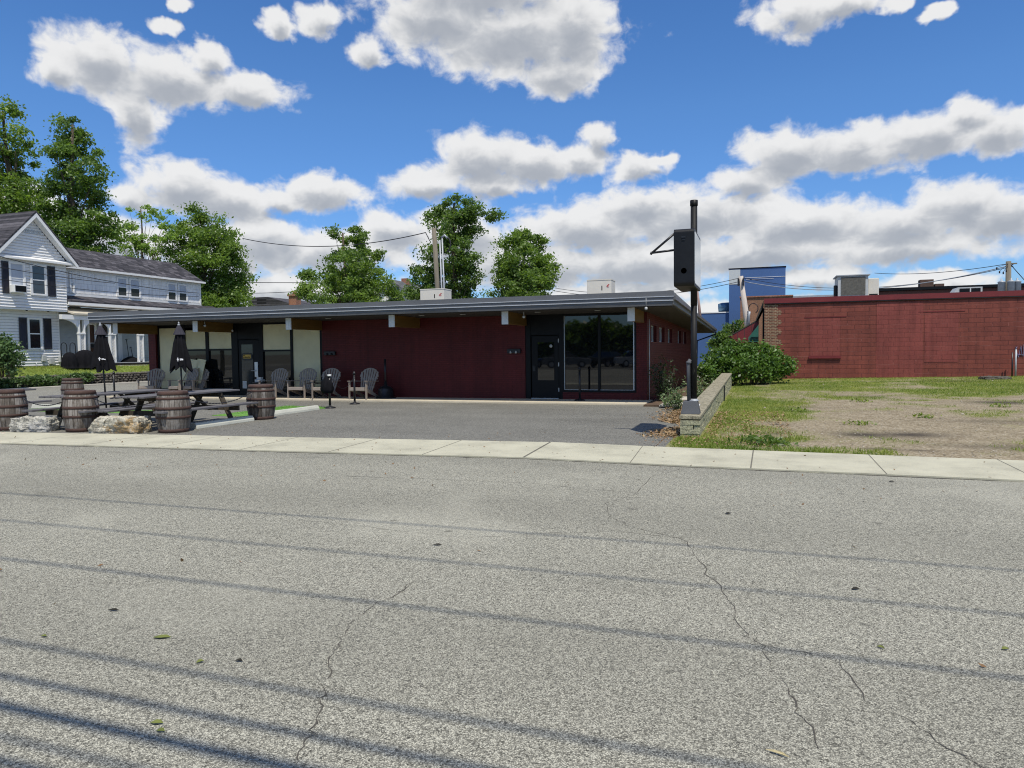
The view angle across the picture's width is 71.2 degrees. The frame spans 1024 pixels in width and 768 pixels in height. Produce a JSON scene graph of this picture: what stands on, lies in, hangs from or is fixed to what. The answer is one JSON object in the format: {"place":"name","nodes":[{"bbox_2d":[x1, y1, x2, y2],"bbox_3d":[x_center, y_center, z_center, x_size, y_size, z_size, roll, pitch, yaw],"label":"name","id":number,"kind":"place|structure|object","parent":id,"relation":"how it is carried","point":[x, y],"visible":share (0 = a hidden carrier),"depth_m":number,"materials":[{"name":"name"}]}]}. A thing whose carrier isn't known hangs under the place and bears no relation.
{"place":"outdoors","nodes":[
{"label":"outdoors","id":0,"kind":"place"},
{"bbox_2d":[0,364,148,376],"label":"lawn","id":1,"kind":"structure","parent":0,"point":[71,370],"depth_m":38.42,"materials":[{"name":"plant"}]},
{"bbox_2d":[0,332,28,377],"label":"garden bush","id":2,"kind":"object","parent":1,"relation":"on","point":[10,359],"visible":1,"depth_m":32.82,"materials":[{"name":"green plant"}]},
{"bbox_2d":[0,94,59,224],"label":"leafy tree","id":3,"kind":"object","parent":1,"relation":"on","point":[18,198],"visible":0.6,"depth_m":54.25,"materials":[{"name":"green plant"}]},
{"bbox_2d":[61,352,78,368],"bbox_3d":[-23.887,-1.282,38.599,0.864,0.877,0.936,-2,3,-19],"label":"grill cover","id":4,"kind":"object","parent":1,"relation":"on","point":[69,360],"visible":0.98,"depth_m":38.34,"materials":[{"name":"black fabric"}]},
{"bbox_2d":[30,112,133,253],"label":"leafy tree","id":5,"kind":"object","parent":1,"relation":"on","point":[79,231],"visible":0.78,"depth_m":52.67,"materials":[{"name":"green plant"}]},
{"bbox_2d":[75,350,92,367],"bbox_3d":[-23.561,-1.389,39.500,0.929,1.000,1.845,0,3,19],"label":"grill cover","id":6,"kind":"object","parent":1,"relation":"on","point":[84,357],"visible":0.65,"depth_m":39.14,"materials":[{"name":"black fabric"}]},
{"bbox_2d":[0,211,214,366],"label":"white house","id":7,"kind":"structure","parent":1,"relation":"on","point":[42,319],"depth_m":39.77,"materials":[{"name":"plastic"}]},
{"bbox_2d":[8,261,25,294],"bbox_3d":[-25.345,-5.424,36.602,0.100,1.610,0.865,0,3,19],"label":"window","id":8,"kind":"structure","parent":7,"relation":"in","point":[14,275],"depth_m":36.57,"materials":[{"name":"white glass"}]},
{"bbox_2d":[10,285,26,292],"bbox_3d":[-25.215,-4.854,36.480,0.410,0.380,0.660,0,3,19],"label":"window air conditioner","id":9,"kind":"object","parent":7,"relation":"attached to","point":[18,288],"depth_m":36.34,"materials":[{"name":"white paint"}]},
{"bbox_2d":[27,318,42,349],"bbox_3d":[-25.459,-2.681,38.144,0.100,1.690,0.829,0,3,19],"label":"window","id":10,"kind":"structure","parent":7,"relation":"in","point":[34,325],"depth_m":38.13,"materials":[{"name":"white paint"}]},
{"bbox_2d":[29,264,47,295],"bbox_3d":[-24.968,-5.479,37.689,0.100,1.610,0.908,0,3,19],"label":"window","id":11,"kind":"structure","parent":7,"relation":"in","point":[41,290],"depth_m":37.68,"materials":[{"name":"white glass"}]},
{"bbox_2d":[68,272,74,292],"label":"window","id":12,"kind":"structure","parent":7,"relation":"in","point":[71,281],"depth_m":40.58,"materials":[{"name":"white paint"}]},
{"bbox_2d":[87,323,96,351],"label":"window","id":13,"kind":"structure","parent":7,"relation":"in","point":[91,328],"depth_m":41.80,"materials":[{"name":"white paint"}]},
{"bbox_2d":[1,279,198,296],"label":"service wire","id":14,"kind":"object","parent":7,"relation":"attached to","point":[96,290],"visible":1,"depth_m":39.35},
{"bbox_2d":[117,334,122,361],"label":"porch door","id":15,"kind":"structure","parent":7,"relation":"in","point":[120,349],"depth_m":43.71,"materials":[{"name":"glass"}]},
{"bbox_2d":[116,277,128,296],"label":"window","id":16,"kind":"structure","parent":7,"relation":"in","point":[122,288],"depth_m":43.78,"materials":[{"name":"white paint"}]},
{"bbox_2d":[128,278,140,297],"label":"window","id":17,"kind":"structure","parent":7,"relation":"in","point":[136,290],"depth_m":44.68,"materials":[{"name":"white paint"}]},
{"bbox_2d":[166,282,177,300],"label":"window","id":18,"kind":"structure","parent":7,"relation":"in","point":[172,296],"depth_m":47.49,"materials":[{"name":"white paint"}]},
{"bbox_2d":[177,284,187,301],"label":"window","id":19,"kind":"structure","parent":7,"relation":"in","point":[180,287],"depth_m":48.39,"materials":[{"name":"white paint"}]},
{"bbox_2d":[103,204,181,260],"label":"sparse tree","id":20,"kind":"object","parent":1,"relation":"on","point":[140,245],"visible":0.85,"depth_m":55.58,"materials":[{"name":"green plant"}]},
{"bbox_2d":[152,201,260,307],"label":"dense tree","id":21,"kind":"object","parent":1,"relation":"on","point":[228,290],"visible":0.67,"depth_m":56.69,"materials":[{"name":"green plant"}]},
{"bbox_2d":[25,383,149,400],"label":"side street","id":22,"kind":"structure","parent":0,"point":[32,395],"depth_m":33.27,"materials":[{"name":"grey asphalt"}]},
{"bbox_2d":[0,256,194,292],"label":"service wire","id":23,"kind":"object","parent":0,"point":[93,278],"visible":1,"depth_m":38.63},
{"bbox_2d":[242,232,424,246],"bbox_3d":[-9.764,-7.675,37.424,13.362,1.173,0.044,1,3,32],"label":"overhead wire","id":24,"kind":"object","parent":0,"point":[337,245],"visible":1,"depth_m":37.19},
{"bbox_2d":[0,394,679,446],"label":"parking lot","id":25,"kind":"structure","parent":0,"point":[602,424],"depth_m":16.06,"materials":[{"name":"grey asphalt"}]},
{"bbox_2d":[0,389,28,430],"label":"wine barrel","id":26,"kind":"object","parent":25,"relation":"on","point":[13,403],"visible":0.78,"depth_m":15.37,"materials":[{"name":"brown wood"}]},
{"bbox_2d":[8,415,61,431],"bbox_3d":[-10.184,0.858,15.266,0.924,0.379,0.505,0,3,5],"label":"granite block","id":27,"kind":"object","parent":25,"relation":"on","point":[29,423],"depth_m":15.08,"materials":[{"name":"grey stone"}]},
{"bbox_2d":[60,378,84,394],"bbox_3d":[-14.323,0.245,23.297,0.669,0.872,0.670,1,3,27],"label":"wine barrel","id":28,"kind":"object","parent":25,"relation":"on","point":[72,384],"visible":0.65,"depth_m":23.04,"materials":[{"name":"brown wood"}]},
{"bbox_2d":[62,390,99,431],"bbox_3d":[-9.148,0.566,15.166,0.693,0.865,0.672,-1,3,-11],"label":"wine barrel","id":29,"kind":"object","parent":25,"relation":"on","point":[74,402],"visible":0.89,"depth_m":14.90,"materials":[{"name":"brown wood"}]},
{"bbox_2d":[90,323,116,414],"bbox_3d":[-9.350,-0.237,16.402,0.537,2.362,0.518,0,3,19],"label":"closed umbrella","id":30,"kind":"object","parent":25,"relation":"on","point":[102,358],"visible":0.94,"depth_m":16.31,"materials":[{"name":"black fabric"}]},
{"bbox_2d":[88,415,151,433],"bbox_3d":[-8.110,0.853,14.757,1.244,0.412,0.519,0,3,6],"label":"granite block","id":31,"kind":"object","parent":25,"relation":"on","point":[129,424],"depth_m":14.56,"materials":[{"name":"grey stone"}]},
{"bbox_2d":[155,390,191,432],"bbox_3d":[-7.005,0.566,14.784,0.688,0.849,0.681,-2,3,-30],"label":"wine barrel","id":32,"kind":"object","parent":25,"relation":"on","point":[176,405],"visible":1,"depth_m":14.53,"materials":[{"name":"brown wood"}]},
{"bbox_2d":[169,322,192,389],"bbox_3d":[-7.389,-0.225,15.961,0.483,2.330,0.470,0,3,19],"label":"closed umbrella","id":33,"kind":"object","parent":25,"relation":"on","point":[180,357],"visible":1,"depth_m":15.84,"materials":[{"name":"black fabric"}]},
{"bbox_2d":[190,415,253,428],"bbox_3d":[-6.544,0.861,16.213,0.216,0.130,1.850,0,3,19],"label":"parking stop","id":34,"kind":"object","parent":25,"relation":"on","point":[214,423],"visible":0.88,"depth_m":16.01,"materials":[{"name":"concrete"}]},
{"bbox_2d":[246,384,275,419],"bbox_3d":[-6.131,0.433,17.462,0.687,0.848,0.667,-3,3,-38],"label":"wine barrel","id":35,"kind":"object","parent":25,"relation":"on","point":[263,396],"visible":0.98,"depth_m":17.20,"materials":[{"name":"brown wood"}]},
{"bbox_2d":[212,406,324,416],"bbox_3d":[-6.506,0.753,19.716,1.620,0.022,3.100,0,3,19],"label":"turf mat","id":36,"kind":"object","parent":25,"relation":"on","point":[237,414],"visible":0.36,"depth_m":18.74,"materials":[{"name":"green plant"}]},
{"bbox_2d":[221,405,327,415],"bbox_3d":[-6.503,0.727,19.723,1.668,0.042,3.146,0,3,19],"label":"turf pile","id":37,"kind":"object","parent":36,"relation":"on","point":[279,408],"visible":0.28,"depth_m":20.52,"materials":[{"name":"green plant"}]},
{"bbox_2d":[274,405,319,415],"bbox_3d":[-5.891,0.721,19.078,0.216,0.130,2.300,0,3,19],"label":"parking stop","id":38,"kind":"object","parent":36,"relation":"on","point":[295,410],"visible":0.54,"depth_m":19.13,"materials":[{"name":"concrete"}]},
{"bbox_2d":[325,373,335,408],"bbox_3d":[-5.265,0.185,20.636,0.330,1.030,0.330,0,3,19],"label":"stanchion","id":39,"kind":"object","parent":25,"relation":"on","point":[330,406],"visible":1,"depth_m":20.61,"materials":[{"name":"black metal"}]},
{"bbox_2d":[320,376,333,392],"bbox_3d":[-5.342,0.011,20.648,0.405,0.510,0.393,0,3,19],"label":"black cloth","id":40,"kind":"object","parent":39,"relation":"hanging from","point":[327,386],"visible":1,"depth_m":20.56,"materials":[{"name":"fabric"}]},
{"bbox_2d":[350,371,359,404],"bbox_3d":[-4.881,0.111,22.141,0.330,1.030,0.330,0,3,19],"label":"stanchion","id":41,"kind":"object","parent":25,"relation":"on","point":[354,392],"visible":1,"depth_m":22.11,"materials":[{"name":"black metal"}]},
{"bbox_2d":[0,405,988,666],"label":"road debris","id":42,"kind":"object","parent":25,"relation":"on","point":[432,485],"visible":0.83,"depth_m":10.20,"materials":[{"name":"brown plant"}]},
{"bbox_2d":[636,407,681,437],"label":"leaf litter","id":43,"kind":"object","parent":25,"relation":"on","point":[676,419],"visible":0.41,"depth_m":15.35,"materials":[{"name":"brown plant"}]},
{"bbox_2d":[660,389,683,407],"bbox_3d":[4.246,0.399,19.293,0.742,0.577,0.560,2,3,40],"label":"weed clump","id":44,"kind":"object","parent":25,"relation":"on","point":[665,402],"visible":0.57,"depth_m":19.31,"materials":[{"name":"green plant"}]},
{"bbox_2d":[659,385,684,408],"bbox_3d":[4.324,0.352,18.614,0.657,0.724,0.741,-3,4,-41],"label":"weed clump","id":45,"kind":"object","parent":25,"relation":"on","point":[679,400],"visible":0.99,"depth_m":18.55,"materials":[{"name":"green plant"}]},
{"bbox_2d":[106,395,652,404],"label":"walkway","id":46,"kind":"structure","parent":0,"point":[495,400],"depth_m":22.60,"materials":[{"name":"concrete"}]},
{"bbox_2d":[136,368,164,393],"bbox_3d":[-13.567,-0.071,26.952,0.800,1.016,0.968,-1,3,-1],"label":"garden chair","id":47,"kind":"object","parent":46,"relation":"on","point":[155,382],"visible":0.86,"depth_m":27.18,"materials":[{"name":"grey wood"}]},
{"bbox_2d":[167,368,198,390],"bbox_3d":[-12.080,-0.062,26.386,0.800,1.016,0.968,1,3,33],"label":"garden chair","id":48,"kind":"object","parent":46,"relation":"on","point":[193,375],"visible":0.72,"depth_m":26.46,"materials":[{"name":"grey wood"}]},
{"bbox_2d":[180,359,199,381],"bbox_3d":[-12.155,-0.268,26.789,0.831,1.393,0.432,0,3,19],"label":"leaning board","id":49,"kind":"object","parent":46,"relation":"on","point":[195,363],"visible":0.27,"depth_m":26.85,"materials":[{"name":"black paint"}]},
{"bbox_2d":[183,368,209,396],"bbox_3d":[-11.719,-0.069,26.442,0.800,1.016,0.968,0,3,22],"label":"garden chair","id":50,"kind":"object","parent":46,"relation":"on","point":[201,385],"visible":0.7,"depth_m":26.53,"materials":[{"name":"grey wood"}]},
{"bbox_2d":[189,359,205,395],"bbox_3d":[-11.729,-0.257,26.643,0.512,1.374,0.422,0,3,19],"label":"leaning board","id":51,"kind":"object","parent":46,"relation":"on","point":[201,365],"visible":0.57,"depth_m":26.68,"materials":[{"name":"black paint"}]},
{"bbox_2d":[258,368,289,397],"bbox_3d":[-8.316,-0.042,25.032,0.800,1.016,0.968,0,3,16],"label":"garden chair","id":52,"kind":"object","parent":46,"relation":"on","point":[277,388],"visible":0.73,"depth_m":25.23,"materials":[{"name":"grey wood"}]},
{"bbox_2d":[287,368,317,398],"bbox_3d":[-7.213,-0.038,24.672,0.800,1.016,0.968,0,3,17],"label":"garden chair","id":53,"kind":"object","parent":46,"relation":"on","point":[302,387],"visible":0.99,"depth_m":24.83,"materials":[{"name":"grey wood"}]},
{"bbox_2d":[312,368,340,398],"bbox_3d":[-6.290,-0.031,24.289,0.800,1.016,0.968,0,3,13],"label":"garden chair","id":54,"kind":"object","parent":46,"relation":"on","point":[317,389],"visible":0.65,"depth_m":24.50,"materials":[{"name":"grey wood"}]},
{"bbox_2d":[347,368,378,398],"bbox_3d":[-4.915,-0.025,23.814,0.800,1.016,0.968,0,3,20],"label":"garden chair","id":55,"kind":"object","parent":46,"relation":"on","point":[365,388],"visible":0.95,"depth_m":23.96,"materials":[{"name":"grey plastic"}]},
{"bbox_2d":[376,359,395,398],"bbox_3d":[-4.235,-0.183,23.916,0.660,1.308,0.660,0,3,19],"label":"umbrella stand","id":56,"kind":"object","parent":46,"relation":"on","point":[385,391],"visible":1,"depth_m":23.76,"materials":[{"name":"black metal"}]},
{"bbox_2d":[574,367,584,400],"bbox_3d":[2.047,-0.011,21.644,0.330,1.030,0.330,0,3,19],"label":"stanchion","id":57,"kind":"object","parent":46,"relation":"on","point":[579,377],"visible":1,"depth_m":21.62,"materials":[{"name":"black metal"}]},
{"bbox_2d":[377,278,421,301],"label":"grey gabled house","id":58,"kind":"structure","parent":0,"point":[400,284],"depth_m":62.84,"materials":[{"name":"white plastic"}]},
{"bbox_2d":[0,444,1023,767],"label":"road","id":59,"kind":"structure","parent":0,"point":[570,614],"depth_m":4.35,"materials":[{"name":"grey asphalt"}]},
{"bbox_2d":[0,432,1023,481],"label":"sidewalk","id":60,"kind":"structure","parent":0,"point":[940,467],"depth_m":11.03,"materials":[{"name":"concrete"}]},
{"bbox_2d":[0,0,1023,312],"label":"sky","id":61,"kind":"structure","parent":0,"point":[820,140],"materials":[{"name":"blue"}]},
{"bbox_2d":[665,370,1023,459],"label":"vacant lot","id":62,"kind":"structure","parent":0,"point":[949,442],"depth_m":14.79,"materials":[{"name":"beige soil"}]},
{"bbox_2d":[679,373,731,436],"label":"retaining wall","id":63,"kind":"structure","parent":62,"relation":"on","point":[710,397],"depth_m":15.69,"materials":[{"name":"grey stone"}]},
{"bbox_2d":[650,200,700,413],"bbox_3d":[2.973,-1.396,12.985,0.819,3.920,1.372,0,3,19],"label":"sign pole","id":64,"kind":"object","parent":63,"relation":"on","point":[687,259],"visible":1,"depth_m":12.75,"materials":[{"name":"black metal"}]},
{"bbox_2d":[697,359,720,384],"bbox_3d":[7.004,-0.419,25.564,0.993,0.940,0.916,-2,3,-28],"label":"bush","id":65,"kind":"object","parent":63,"relation":"on","point":[704,370],"visible":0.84,"depth_m":25.42,"materials":[{"name":"green plant"}]},
{"bbox_2d":[639,411,791,446],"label":"scattered leaves","id":66,"kind":"object","parent":62,"relation":"on","point":[709,424],"visible":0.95,"depth_m":13.91,"materials":[{"name":"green plant"}]},
{"bbox_2d":[697,266,785,365],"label":"blue building","id":67,"kind":"structure","parent":62,"relation":"on","point":[728,312],"depth_m":66.42,"materials":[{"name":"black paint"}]},
{"bbox_2d":[738,276,757,325],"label":"utility pole","id":68,"kind":"object","parent":62,"relation":"on","point":[745,308],"visible":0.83,"depth_m":50.99,"materials":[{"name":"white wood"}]},
{"bbox_2d":[743,266,1011,287],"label":"overhead wire","id":69,"kind":"object","parent":68,"relation":"attached to","point":[883,286],"visible":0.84,"depth_m":42.63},
{"bbox_2d":[744,264,1013,289],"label":"overhead wire","id":70,"kind":"object","parent":68,"relation":"attached to","point":[888,287],"visible":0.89,"depth_m":41.53,"materials":[{"name":"metal"}]},
{"bbox_2d":[697,335,801,384],"bbox_3d":[9.829,-1.001,29.641,4.337,2.125,2.845,-2,3,-29],"label":"bush","id":71,"kind":"object","parent":62,"relation":"on","point":[769,363],"visible":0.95,"depth_m":29.25,"materials":[{"name":"green plant"}]},
{"bbox_2d":[740,295,792,350],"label":"brick annex","id":72,"kind":"object","parent":62,"relation":"on","point":[758,301],"visible":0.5,"depth_m":58.45,"materials":[{"name":"brown brick"}]},
{"bbox_2d":[728,433,805,445],"bbox_3d":[4.169,0.948,11.777,0.858,0.282,1.077,-3,3,-40],"label":"weed clump","id":73,"kind":"object","parent":62,"relation":"on","point":[770,438],"visible":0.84,"depth_m":11.69,"materials":[{"name":"green plant"}]},
{"bbox_2d":[718,379,1023,456],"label":"loose stones","id":74,"kind":"object","parent":62,"relation":"on","point":[895,428],"visible":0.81,"depth_m":13.54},
{"bbox_2d":[879,279,1023,294],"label":"brown building","id":75,"kind":"structure","parent":62,"relation":"on","point":[930,287],"depth_m":50.94,"materials":[{"name":"black paint"}]},
{"bbox_2d":[978,375,1011,379],"bbox_3d":[19.486,-0.190,28.838,1.059,0.309,0.578,0,3,8],"label":"asphalt lump","id":76,"kind":"object","parent":62,"relation":"on","point":[993,377],"visible":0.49,"depth_m":28.64,"materials":[{"name":"grey asphalt"}]},
{"bbox_2d":[996,261,1021,290],"bbox_3d":[25.870,-3.408,37.238,1.028,5.980,0.707,-1,3,-2],"label":"transformer pole","id":77,"kind":"object","parent":62,"relation":"on","point":[1008,284],"visible":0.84,"depth_m":37.12,"materials":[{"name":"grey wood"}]},
{"bbox_2d":[1011,349,1016,376],"bbox_3d":[21.294,-0.804,30.312,0.184,1.320,0.068,1,3,26],"label":"fence post","id":78,"kind":"object","parent":62,"relation":"on","point":[1015,363],"visible":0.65,"depth_m":30.27,"materials":[{"name":"metal"}]},
{"bbox_2d":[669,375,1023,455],"bbox_3d":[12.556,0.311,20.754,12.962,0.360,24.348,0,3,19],"label":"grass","id":79,"kind":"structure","parent":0,"point":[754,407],"depth_m":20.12,"materials":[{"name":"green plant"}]},
{"bbox_3d":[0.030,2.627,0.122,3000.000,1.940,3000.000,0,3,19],"label":"ground","id":80,"kind":"structure","parent":0,"visible":0},
{"bbox_2d":[0,371,96,388],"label":"ivy hedge","id":81,"kind":"object","parent":80,"relation":"on","point":[45,380],"visible":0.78,"depth_m":35.69,"materials":[{"name":"green plant"}]},
{"bbox_2d":[0,371,149,387],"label":"stone wall","id":82,"kind":"structure","parent":80,"relation":"on","point":[128,376],"depth_m":39.91,"materials":[{"name":"grey stone"}]},
{"bbox_2d":[8,381,149,388],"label":"curb","id":83,"kind":"structure","parent":80,"relation":"on","point":[46,387],"depth_m":37.74,"materials":[{"name":"concrete"}]},
{"bbox_2d":[249,291,312,306],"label":"dark roofed house","id":84,"kind":"structure","parent":80,"relation":"on","point":[269,301],"depth_m":71.08,"materials":[{"name":"white plastic"}]},
{"bbox_2d":[288,223,406,303],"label":"pointed tree","id":85,"kind":"object","parent":80,"relation":"on","point":[356,284],"visible":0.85,"depth_m":50.98,"materials":[{"name":"green plant"}]},
{"bbox_2d":[87,291,716,399],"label":"restaurant building","id":86,"kind":"structure","parent":80,"relation":"on","point":[611,345],"depth_m":23.53,"materials":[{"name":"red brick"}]},
{"bbox_2d":[188,351,206,388],"bbox_3d":[-11.993,-0.543,27.239,0.960,1.440,0.020,0,3,19],"label":"window pane","id":87,"kind":"structure","parent":86,"relation":"in","point":[195,355],"depth_m":27.17,"materials":[{"name":"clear glass"}]},
{"bbox_2d":[210,350,232,388],"bbox_3d":[-10.906,-0.538,26.863,1.060,1.440,0.020,0,3,19],"label":"window pane","id":88,"kind":"structure","parent":86,"relation":"in","point":[220,361],"depth_m":26.86,"materials":[{"name":"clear glass"}]},
{"bbox_2d":[238,340,259,388],"bbox_3d":[-9.711,-0.619,26.371,0.920,2.020,0.132,0,3,19],"label":"door","id":89,"kind":"structure","parent":86,"relation":"in","point":[249,364],"depth_m":26.38,"materials":[{"name":"black paint"}]},
{"bbox_2d":[264,351,290,388],"bbox_3d":[-8.519,-0.497,26.040,1.190,1.380,0.020,0,3,19],"label":"window pane","id":90,"kind":"structure","parent":86,"relation":"in","point":[273,360],"depth_m":26.03,"materials":[{"name":"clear glass"}]},
{"bbox_2d":[420,288,451,299],"bbox_3d":[-3.182,-3.322,29.962,1.090,1.280,0.820,0,3,19],"label":"rooftop unit","id":91,"kind":"object","parent":86,"relation":"on","point":[435,294],"visible":0.48,"depth_m":29.58,"materials":[{"name":"beige metal"}]},
{"bbox_2d":[531,335,558,397],"bbox_3d":[1.061,-0.546,22.679,0.915,1.970,0.070,0,3,19],"label":"door","id":92,"kind":"structure","parent":86,"relation":"in","point":[544,349],"depth_m":22.66,"materials":[{"name":"black paint"}]},
{"bbox_2d":[562,312,635,392],"bbox_3d":[2.687,-0.966,22.057,2.310,2.450,0.112,0,3,19],"label":"display window","id":93,"kind":"structure","parent":86,"relation":"in","point":[603,345],"depth_m":22.05,"materials":[{"name":"glass"}]},
{"bbox_2d":[587,279,615,293],"bbox_3d":[3.457,-3.332,27.664,0.960,1.360,0.820,0,3,19],"label":"rooftop unit","id":94,"kind":"object","parent":86,"relation":"on","point":[595,286],"visible":0.48,"depth_m":27.28,"materials":[{"name":"beige metal"}]},
{"bbox_2d":[432,228,450,287],"bbox_3d":[-3.295,-3.638,33.675,0.381,7.437,1.052,-3,4,-44],"label":"utility pole","id":95,"kind":"object","parent":80,"relation":"on","point":[436,264],"visible":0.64,"depth_m":33.67,"materials":[{"name":"grey wood"}]},
{"bbox_2d":[401,192,508,300],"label":"leafy tree","id":96,"kind":"object","parent":80,"relation":"on","point":[457,267],"visible":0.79,"depth_m":54.62,"materials":[{"name":"green plant"}]},
{"bbox_2d":[475,226,567,297],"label":"round tree","id":97,"kind":"object","parent":80,"relation":"on","point":[516,275],"visible":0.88,"depth_m":53.42,"materials":[{"name":"green plant"}]},
{"bbox_2d":[643,378,706,406],"bbox_3d":[7.544,0.190,28.651,1.630,0.100,19.000,0,3,19],"label":"planting bed","id":98,"kind":"object","parent":80,"relation":"on","point":[655,403],"visible":0.14,"depth_m":21.67,"materials":[{"name":"soil"}]},
{"bbox_2d":[647,354,677,400],"bbox_3d":[4.382,-0.195,21.302,0.791,1.443,0.953,-2,3,-35],"label":"dark shrub","id":99,"kind":"object","parent":98,"relation":"on","point":[661,376],"visible":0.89,"depth_m":21.25,"materials":[{"name":"green plant"}]},
{"bbox_2d":[656,367,679,396],"bbox_3d":[4.873,-0.025,22.278,0.734,1.106,1.014,0,3,19],"label":"dark shrub","id":100,"kind":"object","parent":98,"relation":"on","point":[668,381],"visible":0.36,"depth_m":22.19,"materials":[{"name":"green plant"}]},
{"bbox_2d":[681,377,705,396],"bbox_3d":[5.289,0.175,20.833,0.728,0.868,0.680,0,3,19],"label":"weed clump","id":101,"kind":"object","parent":98,"relation":"on","point":[698,390],"visible":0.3,"depth_m":20.74,"materials":[{"name":"green plant"}]},
{"bbox_2d":[705,318,743,356],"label":"young tree","id":102,"kind":"object","parent":80,"relation":"on","point":[719,337],"visible":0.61,"depth_m":43.82,"materials":[{"name":"green plant"}]},
{"bbox_2d":[728,290,1023,378],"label":"red block building","id":103,"kind":"structure","parent":80,"relation":"on","point":[966,334],"depth_m":32.03,"materials":[{"name":"brown brick"}]},
{"bbox_2d":[833,274,869,295],"bbox_3d":[16.616,-4.628,35.132,1.560,1.320,1.780,0,3,19],"label":"rooftop unit","id":104,"kind":"object","parent":103,"relation":"on","point":[852,285],"visible":0.66,"depth_m":34.34,"materials":[{"name":"grey metal"}]},
{"bbox_2d":[868,278,878,294],"bbox_3d":[17.573,-4.543,34.884,0.470,1.150,1.030,0,3,19],"label":"rooftop unit","id":105,"kind":"object","parent":103,"relation":"on","point":[873,286],"visible":0.48,"depth_m":34.42,"materials":[{"name":"beige metal"}]},
{"bbox_2d":[950,287,981,292],"bbox_3d":[21.520,-4.284,34.162,1.421,0.610,1.040,0,3,19],"label":"roof hatch","id":106,"kind":"object","parent":103,"relation":"on","point":[968,289],"visible":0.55,"depth_m":33.65,"materials":[{"name":"grey metal"}]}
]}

